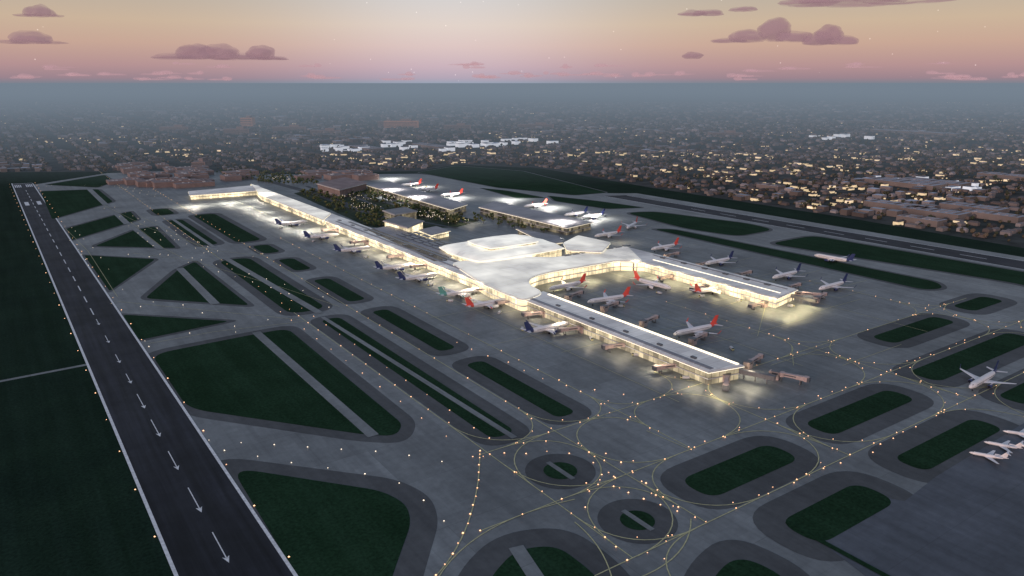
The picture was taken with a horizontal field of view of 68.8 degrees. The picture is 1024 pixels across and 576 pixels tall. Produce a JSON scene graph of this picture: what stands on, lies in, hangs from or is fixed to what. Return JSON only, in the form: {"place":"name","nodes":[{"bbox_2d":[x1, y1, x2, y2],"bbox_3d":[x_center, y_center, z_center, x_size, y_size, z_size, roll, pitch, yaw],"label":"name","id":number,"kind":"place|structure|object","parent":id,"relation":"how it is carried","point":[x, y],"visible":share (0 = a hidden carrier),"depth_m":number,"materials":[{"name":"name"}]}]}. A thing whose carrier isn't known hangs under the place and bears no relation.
{"place":"outdoors","nodes":[
{"label":"outdoors","id":0,"kind":"place"},
{"bbox_2d":[0,33,67,43],"bbox_3d":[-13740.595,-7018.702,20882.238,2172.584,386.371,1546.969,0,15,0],"label":"cloud","id":1,"kind":"structure","parent":0,"point":[24,39],"depth_m":20740.44,"materials":[{"name":"pink"}]},
{"bbox_2d":[14,6,60,16],"bbox_3d":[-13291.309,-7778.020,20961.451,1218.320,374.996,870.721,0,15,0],"label":"cloud","id":2,"kind":"structure","parent":0,"point":[38,11],"depth_m":20809.46,"materials":[{"name":"pink"}]},
{"bbox_2d":[0,364,86,381],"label":"perimeter road","id":3,"kind":"structure","parent":0,"point":[42,373],"depth_m":533.08,"materials":[{"name":"asphalt"}]},
{"bbox_2d":[154,45,286,59],"bbox_3d":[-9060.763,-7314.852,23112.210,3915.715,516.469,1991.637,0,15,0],"label":"cloud","id":4,"kind":"structure","parent":0,"point":[199,52],"depth_m":22805.70,"materials":[{"name":"pink"}]},
{"bbox_2d":[214,171,472,234],"bbox_3d":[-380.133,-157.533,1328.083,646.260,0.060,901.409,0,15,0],"label":"access road","id":5,"kind":"structure","parent":0,"point":[323,197],"depth_m":1315.64,"materials":[{"name":"asphalt"}]},
{"bbox_2d":[418,226,450,235],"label":"roof","id":6,"kind":"structure","parent":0,"point":[434,230],"depth_m":1006.21,"materials":[{"name":"concrete"}]},
{"bbox_2d":[0,165,1023,575],"bbox_3d":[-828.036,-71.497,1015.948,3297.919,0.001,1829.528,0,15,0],"label":"airfield grass","id":7,"kind":"structure","parent":0,"point":[72,503],"depth_m":447.01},
{"bbox_2d":[12,183,292,575],"bbox_3d":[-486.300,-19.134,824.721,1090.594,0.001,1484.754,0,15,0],"label":"runway","id":8,"kind":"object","parent":7,"relation":"on","point":[225,516],"visible":1,"depth_m":430.59,"materials":[{"name":"asphalt"}]},
{"bbox_2d":[11,183,1023,575],"bbox_3d":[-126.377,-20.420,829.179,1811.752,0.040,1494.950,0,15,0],"label":"runway markings","id":9,"kind":"object","parent":8,"relation":"on","point":[263,527],"visible":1,"depth_m":453.18,"materials":[{"name":"white paint"}]},
{"bbox_2d":[106,162,214,188],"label":"cargo building group","id":10,"kind":"object","parent":7,"relation":"on","point":[139,174],"visible":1,"depth_m":1608.30,"materials":[{"name":"metal"}]},
{"bbox_2d":[220,169,258,181],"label":"hangar group","id":11,"kind":"object","parent":7,"relation":"on","point":[237,175],"visible":1,"depth_m":1604.51,"materials":[{"name":"metal"}]},
{"bbox_2d":[294,169,378,180],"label":"airport office group","id":12,"kind":"object","parent":7,"relation":"on","point":[359,174],"visible":0.97,"depth_m":1609.77,"materials":[{"name":"concrete"}]},
{"bbox_2d":[316,177,367,196],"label":"building","id":13,"kind":"structure","parent":7,"relation":"on","point":[344,186],"depth_m":1398.27,"materials":[{"name":"metal"}]},
{"bbox_2d":[216,169,549,230],"bbox_3d":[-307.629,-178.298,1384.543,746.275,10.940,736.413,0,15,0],"label":"park trees","id":14,"kind":"object","parent":7,"relation":"on","point":[456,217],"visible":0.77,"depth_m":1230.01,"materials":[{"name":"green plant"}]},
{"bbox_2d":[382,207,417,218],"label":"hotel block","id":15,"kind":"structure","parent":7,"relation":"on","point":[401,211],"depth_m":1125.84,"materials":[{"name":"grey"}]},
{"bbox_2d":[383,216,424,233],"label":"control office","id":16,"kind":"structure","parent":7,"relation":"on","point":[408,224],"depth_m":1020.29,"materials":[{"name":"grey"}]},
{"bbox_2d":[594,193,1023,270],"bbox_3d":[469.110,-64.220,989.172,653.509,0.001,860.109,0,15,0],"label":"runway shoulder","id":17,"kind":"object","parent":7,"relation":"on","point":[819,225],"visible":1,"depth_m":1063.90},
{"bbox_2d":[608,195,1023,268],"bbox_3d":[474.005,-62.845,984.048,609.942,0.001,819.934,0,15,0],"label":"cross field runway","id":18,"kind":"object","parent":17,"relation":"on","point":[1013,263],"visible":1,"depth_m":1014.93,"materials":[{"name":"asphalt"}]},
{"bbox_2d":[0,84,1023,247],"bbox_3d":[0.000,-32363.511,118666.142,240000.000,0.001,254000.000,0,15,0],"label":"ground","id":19,"kind":"structure","parent":0,"point":[335,93],"depth_m":4758.70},
{"bbox_2d":[159,124,192,130],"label":"office block","id":20,"kind":"structure","parent":19,"relation":"on","point":[182,127],"depth_m":3222.15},
{"bbox_2d":[190,157,211,165],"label":"office block","id":21,"kind":"structure","parent":19,"relation":"on","point":[203,161],"depth_m":1834.26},
{"bbox_2d":[223,126,252,133],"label":"office block","id":22,"kind":"structure","parent":19,"relation":"on","point":[240,129],"depth_m":3011.99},
{"bbox_2d":[240,116,255,125],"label":"office block","id":23,"kind":"structure","parent":19,"relation":"on","point":[247,121],"depth_m":3562.72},
{"bbox_2d":[272,124,307,130],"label":"office block","id":24,"kind":"structure","parent":19,"relation":"on","point":[290,127],"depth_m":3220.86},
{"bbox_2d":[310,128,341,133],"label":"office block","id":25,"kind":"structure","parent":19,"relation":"on","point":[331,130],"depth_m":3012.74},
{"bbox_2d":[348,145,383,151],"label":"warehouse","id":26,"kind":"structure","parent":19,"relation":"on","point":[368,148],"depth_m":2285.34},
{"bbox_2d":[384,119,418,127],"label":"office block","id":27,"kind":"structure","parent":19,"relation":"on","point":[407,123],"depth_m":3456.91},
{"bbox_2d":[412,143,450,148],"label":"warehouse","id":28,"kind":"structure","parent":19,"relation":"on","point":[429,145],"depth_m":2373.62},
{"bbox_2d":[443,123,470,129],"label":"office block","id":29,"kind":"structure","parent":19,"relation":"on","point":[457,126],"depth_m":3311.71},
{"bbox_2d":[0,101,1023,237],"bbox_3d":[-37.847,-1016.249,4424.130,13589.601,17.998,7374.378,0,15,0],"label":"city buildings","id":30,"kind":"structure","parent":19,"relation":"on","point":[973,188],"depth_m":2706.97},
{"bbox_2d":[0,101,1023,241],"bbox_3d":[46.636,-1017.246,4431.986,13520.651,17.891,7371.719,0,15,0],"label":"city trees","id":31,"kind":"object","parent":19,"relation":"on","point":[972,230],"visible":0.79,"depth_m":2374.39,"materials":[{"name":"green plant"}]},
{"bbox_2d":[518,122,553,127],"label":"office block","id":32,"kind":"structure","parent":19,"relation":"on","point":[543,124],"depth_m":3407.93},
{"bbox_2d":[707,130,742,135],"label":"office block","id":33,"kind":"structure","parent":19,"relation":"on","point":[729,132],"depth_m":2906.09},
{"bbox_2d":[756,183,785,190],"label":"warehouse","id":34,"kind":"structure","parent":19,"relation":"on","point":[767,185],"depth_m":1446.69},
{"bbox_2d":[863,199,934,209],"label":"warehouse","id":35,"kind":"structure","parent":19,"relation":"on","point":[886,204],"depth_m":1230.20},
{"bbox_2d":[864,177,947,190],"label":"warehouse","id":36,"kind":"structure","parent":19,"relation":"on","point":[897,182],"depth_m":1495.06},
{"bbox_2d":[870,129,949,135],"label":"warehouse","id":37,"kind":"structure","parent":19,"relation":"on","point":[915,132],"depth_m":3053.15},
{"bbox_2d":[896,214,946,226],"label":"warehouse","id":38,"kind":"structure","parent":19,"relation":"on","point":[925,220],"depth_m":1091.57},
{"bbox_2d":[899,205,970,219],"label":"warehouse","id":39,"kind":"structure","parent":19,"relation":"on","point":[941,213],"depth_m":1155.06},
{"bbox_2d":[899,177,971,187],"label":"warehouse","id":40,"kind":"structure","parent":19,"relation":"on","point":[954,183],"depth_m":1501.35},
{"bbox_2d":[939,201,1009,212],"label":"warehouse","id":41,"kind":"structure","parent":19,"relation":"on","point":[948,205],"depth_m":1202.90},
{"bbox_2d":[962,209,1023,222],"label":"warehouse","id":42,"kind":"structure","parent":19,"relation":"on","point":[996,216],"depth_m":1126.00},
{"bbox_2d":[977,171,1023,180],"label":"warehouse","id":43,"kind":"structure","parent":19,"relation":"on","point":[1010,176],"depth_m":1616.13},
{"bbox_2d":[0,0,1023,83],"label":"sky","id":44,"kind":"structure","parent":0,"point":[109,41],"materials":[{"name":"pink"}]},
{"bbox_2d":[34,171,1023,575],"bbox_3d":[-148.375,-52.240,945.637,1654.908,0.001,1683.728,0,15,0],"label":"apron pavement","id":45,"kind":"structure","parent":0,"point":[440,463],"depth_m":564.12,"materials":[{"name":"concrete"}]},
{"bbox_2d":[188,185,259,199],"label":"terminal concourse","id":46,"kind":"structure","parent":45,"relation":"on","point":[226,192],"depth_m":1364.12,"materials":[{"name":"grey"}]},
{"bbox_2d":[251,184,330,225],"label":"terminal concourse","id":47,"kind":"structure","parent":45,"relation":"on","point":[309,212],"depth_m":1206.73,"materials":[{"name":"grey"}]},
{"bbox_2d":[275,218,306,226],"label":"parked airliner","id":48,"kind":"object","parent":45,"relation":"on","point":[295,223],"visible":1,"depth_m":1079.00,"materials":[{"name":"white paint"}]},
{"bbox_2d":[303,231,338,239],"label":"parked airliner","id":49,"kind":"object","parent":45,"relation":"on","point":[321,236],"visible":1,"depth_m":988.35,"materials":[{"name":"white paint"}]},
{"bbox_2d":[333,244,371,252],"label":"parked airliner","id":50,"kind":"object","parent":45,"relation":"on","point":[346,249],"visible":1,"depth_m":907.77,"materials":[{"name":"white paint"}]},
{"bbox_2d":[294,190,478,228],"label":"landscaped park","id":51,"kind":"structure","parent":45,"relation":"on","point":[351,213],"depth_m":1195.16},
{"bbox_2d":[373,261,413,270],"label":"parked airliner","id":52,"kind":"object","parent":45,"relation":"on","point":[392,267],"visible":0.91,"depth_m":821.35,"materials":[{"name":"white paint"}]},
{"bbox_2d":[324,214,477,287],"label":"terminal concourse","id":53,"kind":"structure","parent":45,"relation":"on","point":[451,272],"depth_m":890.50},
{"bbox_2d":[335,221,458,268],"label":"concourse skylight ridge","id":54,"kind":"structure","parent":53,"relation":"on","point":[399,245],"depth_m":894.40,"materials":[{"name":"grey glass"}]},
{"bbox_2d":[349,221,458,261],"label":"concourse skylight ridge","id":55,"kind":"structure","parent":53,"relation":"on","point":[405,242],"depth_m":910.51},
{"bbox_2d":[369,226,452,260],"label":"roof","id":56,"kind":"structure","parent":53,"relation":"on","point":[391,231],"depth_m":924.19,"materials":[{"name":"concrete"}]},
{"bbox_2d":[338,219,770,358],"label":"roof skylights","id":57,"kind":"object","parent":53,"relation":"on","point":[558,305],"visible":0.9,"depth_m":903.91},
{"bbox_2d":[396,271,437,281],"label":"parked airliner","id":58,"kind":"object","parent":45,"relation":"on","point":[423,277],"visible":1,"depth_m":778.70,"materials":[{"name":"white paint"}]},
{"bbox_2d":[367,182,467,214],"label":"remote concourse","id":59,"kind":"structure","parent":45,"relation":"on","point":[416,196],"depth_m":1287.01,"materials":[{"name":"grey"}]},
{"bbox_2d":[436,286,478,297],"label":"parked airliner","id":60,"kind":"object","parent":45,"relation":"on","point":[461,293],"visible":1,"depth_m":720.59,"materials":[{"name":"white paint"}]},
{"bbox_2d":[462,297,505,308],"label":"parked airliner","id":61,"kind":"object","parent":45,"relation":"on","point":[479,303],"visible":0.87,"depth_m":683.56,"materials":[{"name":"white paint"}]},
{"bbox_2d":[439,235,564,261],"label":"terminal hall","id":62,"kind":"structure","parent":45,"relation":"on","point":[463,251],"depth_m":846.10,"materials":[{"name":"grey"}]},
{"bbox_2d":[469,234,536,247],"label":"vaulted roof","id":63,"kind":"structure","parent":62,"relation":"on","point":[501,241],"depth_m":865.03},
{"bbox_2d":[15,188,1018,575],"bbox_3d":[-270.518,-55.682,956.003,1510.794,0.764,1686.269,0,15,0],"label":"taxiway lights","id":64,"kind":"object","parent":45,"relation":"on","point":[531,418],"visible":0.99,"depth_m":429.25},
{"bbox_2d":[39,166,1023,575],"bbox_3d":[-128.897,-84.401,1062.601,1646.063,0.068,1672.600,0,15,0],"label":"taxiway shoulder","id":65,"kind":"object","parent":45,"relation":"on","point":[493,556],"visible":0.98,"depth_m":443.03},
{"bbox_2d":[41,166,1023,575],"bbox_3d":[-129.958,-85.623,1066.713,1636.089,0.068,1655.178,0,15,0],"label":"grass islands","id":66,"kind":"object","parent":65,"relation":"on","point":[319,528],"depth_m":508.14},
{"bbox_2d":[87,189,653,575],"bbox_3d":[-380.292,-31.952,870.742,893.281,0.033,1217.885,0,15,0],"label":"service paths","id":67,"kind":"structure","parent":66,"relation":"on","point":[525,561],"depth_m":532.35,"materials":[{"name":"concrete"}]},
{"bbox_2d":[65,171,1023,575],"bbox_3d":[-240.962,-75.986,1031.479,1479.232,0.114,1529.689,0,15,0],"label":"taxiway centrelines","id":68,"kind":"object","parent":65,"relation":"on","point":[653,433],"visible":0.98,"depth_m":441.54,"materials":[{"name":"yellow paint"}]},
{"bbox_2d":[521,310,544,318],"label":"jet bridge","id":69,"kind":"structure","parent":45,"relation":"on","point":[528,314],"depth_m":655.83,"materials":[{"name":"paint"}]},
{"bbox_2d":[479,201,592,234],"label":"remote concourse","id":70,"kind":"structure","parent":45,"relation":"on","point":[561,224],"depth_m":1086.15,"materials":[{"name":"grey"}]},
{"bbox_2d":[516,229,562,245],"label":"terminal annex","id":71,"kind":"object","parent":45,"relation":"on","point":[556,239],"visible":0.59,"depth_m":947.85,"materials":[{"name":"grey"}]},
{"bbox_2d":[520,320,569,333],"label":"parked airliner","id":72,"kind":"object","parent":45,"relation":"on","point":[540,328],"visible":0.95,"depth_m":616.40,"materials":[{"name":"white paint"}]},
{"bbox_2d":[453,246,640,310],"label":"terminal hub","id":73,"kind":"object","parent":45,"relation":"on","point":[515,281],"visible":0.88,"depth_m":787.70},
{"bbox_2d":[267,186,865,345],"bbox_3d":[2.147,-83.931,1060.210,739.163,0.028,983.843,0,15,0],"label":"stand markings","id":74,"kind":"object","parent":45,"relation":"on","point":[580,286],"visible":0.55,"depth_m":741.78,"materials":[{"name":"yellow paint"}]},
{"bbox_2d":[549,273,588,291],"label":"parked airliner","id":75,"kind":"object","parent":45,"relation":"on","point":[569,285],"visible":1,"depth_m":747.05,"materials":[{"name":"white paint"}]},
{"bbox_2d":[557,325,582,334],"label":"jet bridge","id":76,"kind":"structure","parent":45,"relation":"on","point":[579,328],"depth_m":614.94,"materials":[{"name":"paint"}]},
{"bbox_2d":[564,290,583,300],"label":"jet bridge","id":77,"kind":"structure","parent":45,"relation":"on","point":[569,296],"depth_m":714.98,"materials":[{"name":"paint"}]},
{"bbox_2d":[564,206,588,216],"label":"parked airliner","id":78,"kind":"object","parent":45,"relation":"on","point":[576,214],"visible":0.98,"depth_m":1158.17,"materials":[{"name":"white paint"}]},
{"bbox_2d":[563,235,610,254],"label":"arrivals hall","id":79,"kind":"structure","parent":45,"relation":"on","point":[577,244],"depth_m":880.01,"materials":[{"name":"grey"}]},
{"bbox_2d":[595,225,622,238],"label":"parked airliner","id":80,"kind":"object","parent":45,"relation":"on","point":[608,234],"visible":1,"depth_m":1002.67,"materials":[{"name":"white paint"}]},
{"bbox_2d":[600,300,619,311],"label":"jet bridge","id":81,"kind":"structure","parent":45,"relation":"on","point":[604,307],"depth_m":678.71,"materials":[{"name":"paint"}]},
{"bbox_2d":[587,286,632,304],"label":"parked airliner","id":82,"kind":"object","parent":45,"relation":"on","point":[608,299],"visible":0.91,"depth_m":701.47,"materials":[{"name":"white paint"}]},
{"bbox_2d":[601,342,624,352],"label":"jet bridge","id":83,"kind":"structure","parent":45,"relation":"on","point":[607,347],"depth_m":574.34,"materials":[{"name":"paint"}]},
{"bbox_2d":[639,314,659,327],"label":"jet bridge","id":84,"kind":"structure","parent":45,"relation":"on","point":[643,322],"depth_m":636.13,"materials":[{"name":"paint"}]},
{"bbox_2d":[630,270,670,290],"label":"parked airliner","id":85,"kind":"object","parent":45,"relation":"on","point":[656,283],"visible":1,"depth_m":754.12,"materials":[{"name":"white paint"}]},
{"bbox_2d":[652,363,675,373],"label":"jet bridge","id":86,"kind":"structure","parent":45,"relation":"on","point":[661,367],"depth_m":532.05,"materials":[{"name":"paint"}]},
{"bbox_2d":[651,237,681,251],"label":"parked airliner","id":87,"kind":"object","parent":45,"relation":"on","point":[665,247],"visible":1,"depth_m":923.21,"materials":[{"name":"white paint"}]},
{"bbox_2d":[673,315,722,337],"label":"parked airliner","id":88,"kind":"object","parent":45,"relation":"on","point":[697,330],"visible":0.95,"depth_m":612.69,"materials":[{"name":"white paint"}]},
{"bbox_2d":[688,331,708,345],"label":"jet bridge","id":89,"kind":"structure","parent":45,"relation":"on","point":[693,340],"depth_m":591.64,"materials":[{"name":"paint"}]},
{"bbox_2d":[689,283,721,293],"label":"parked airliner","id":90,"kind":"object","parent":45,"relation":"on","point":[712,289],"visible":0.81,"depth_m":729.38,"materials":[{"name":"white paint"}]},
{"bbox_2d":[705,251,737,266],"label":"parked airliner","id":91,"kind":"object","parent":45,"relation":"on","point":[721,261],"visible":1,"depth_m":848.00,"materials":[{"name":"white paint"}]},
{"bbox_2d":[722,373,730,390],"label":"jet bridge","id":92,"kind":"structure","parent":45,"relation":"on","point":[726,380],"depth_m":505.67,"materials":[{"name":"paint"}]},
{"bbox_2d":[743,353,763,369],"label":"jet bridge","id":93,"kind":"structure","parent":45,"relation":"on","point":[748,364],"depth_m":542.61,"materials":[{"name":"paint"}]},
{"bbox_2d":[748,300,768,309],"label":"jet bridge","id":94,"kind":"structure","parent":45,"relation":"on","point":[763,303],"depth_m":686.33,"materials":[{"name":"paint"}]},
{"bbox_2d":[739,294,816,383],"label":"pier end link bridge","id":95,"kind":"structure","parent":45,"relation":"on","point":[762,375],"depth_m":518.86,"materials":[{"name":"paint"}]},
{"bbox_2d":[772,263,805,280],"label":"parked airliner","id":96,"kind":"object","parent":45,"relation":"on","point":[786,274],"visible":1,"depth_m":789.78,"materials":[{"name":"white paint"}]},
{"bbox_2d":[769,369,810,384],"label":"jet bridge","id":97,"kind":"structure","parent":45,"relation":"on","point":[781,374],"depth_m":516.75,"materials":[{"name":"paint"}]},
{"bbox_2d":[795,291,821,295],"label":"jet bridge","id":98,"kind":"structure","parent":45,"relation":"on","point":[800,293],"depth_m":719.23,"materials":[{"name":"paint"}]},
{"bbox_2d":[814,254,856,261],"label":"parked airliner","id":99,"kind":"object","parent":45,"relation":"on","point":[835,258],"visible":1,"depth_m":861.49,"materials":[{"name":"white paint"}]},
{"bbox_2d":[819,273,855,291],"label":"parked airliner","id":100,"kind":"object","parent":45,"relation":"on","point":[836,285],"visible":1,"depth_m":746.71,"materials":[{"name":"white paint"}]},
{"bbox_2d":[825,423,1023,575],"bbox_3d":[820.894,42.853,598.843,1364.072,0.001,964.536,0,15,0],"label":"maintenance apron","id":101,"kind":"object","parent":45,"relation":"on","point":[964,517],"visible":1,"depth_m":348.24,"materials":[{"name":"concrete"}]},
{"bbox_2d":[969,450,1010,463],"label":"business jet","id":102,"kind":"object","parent":101,"relation":"on","point":[990,455],"visible":1,"depth_m":410.88,"materials":[{"name":"white paint"}]},
{"bbox_2d":[984,440,1023,452],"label":"business jet","id":103,"kind":"object","parent":101,"relation":"on","point":[1005,445],"visible":1,"depth_m":422.70,"materials":[{"name":"white paint"}]},
{"bbox_2d":[960,360,1016,390],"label":"parked airliner","id":104,"kind":"object","parent":45,"relation":"on","point":[984,378],"visible":1,"depth_m":509.96,"materials":[{"name":"white paint"}]},
{"bbox_2d":[526,291,743,384],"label":"terminal pier","id":105,"kind":"structure","parent":0,"point":[714,375],"depth_m":571.17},
{"bbox_2d":[531,298,712,368],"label":"pier skylight ridge","id":106,"kind":"structure","parent":105,"relation":"on","point":[633,338],"depth_m":579.14,"materials":[{"name":"grey glass"}]},
{"bbox_2d":[548,294,738,364],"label":"pier skylight ridge","id":107,"kind":"structure","parent":105,"relation":"on","point":[720,357],"depth_m":587.85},
{"bbox_2d":[681,10,722,15],"bbox_3d":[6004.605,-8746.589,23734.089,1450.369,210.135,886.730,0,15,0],"label":"cloud","id":108,"kind":"structure","parent":0,"point":[708,13],"depth_m":23508.54,"materials":[{"name":"pink"}]},
{"bbox_2d":[619,247,797,307],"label":"terminal pier","id":109,"kind":"structure","parent":0,"point":[648,263],"depth_m":752.75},
{"bbox_2d":[653,259,780,292],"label":"pier skylight ridge","id":110,"kind":"structure","parent":109,"relation":"on","point":[718,276],"depth_m":754.34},
{"bbox_2d":[654,255,787,288],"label":"pier skylight ridge","id":111,"kind":"structure","parent":109,"relation":"on","point":[722,272],"depth_m":771.72,"materials":[{"name":"grey glass"}]},
{"bbox_2d":[712,18,809,42],"bbox_3d":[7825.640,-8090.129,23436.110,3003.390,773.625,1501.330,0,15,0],"label":"cloud","id":112,"kind":"structure","parent":0,"point":[778,29],"depth_m":23073.88,"materials":[{"name":"pink"}]},
{"bbox_2d":[803,25,856,44],"bbox_3d":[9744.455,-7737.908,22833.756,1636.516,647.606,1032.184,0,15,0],"label":"cloud","id":113,"kind":"structure","parent":0,"point":[830,34],"depth_m":22599.26,"materials":[{"name":"pink"}]},
{"bbox_2d":[785,521,889,575],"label":"drainage verge","id":114,"kind":"structure","parent":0,"point":[842,552],"depth_m":331.49,"materials":[{"name":"grey plant"}]},
{"bbox_2d":[779,0,953,6],"bbox_3d":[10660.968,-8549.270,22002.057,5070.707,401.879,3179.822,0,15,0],"label":"cloud","id":115,"kind":"structure","parent":0,"point":[837,3],"depth_m":23109.84,"materials":[{"name":"pink"}]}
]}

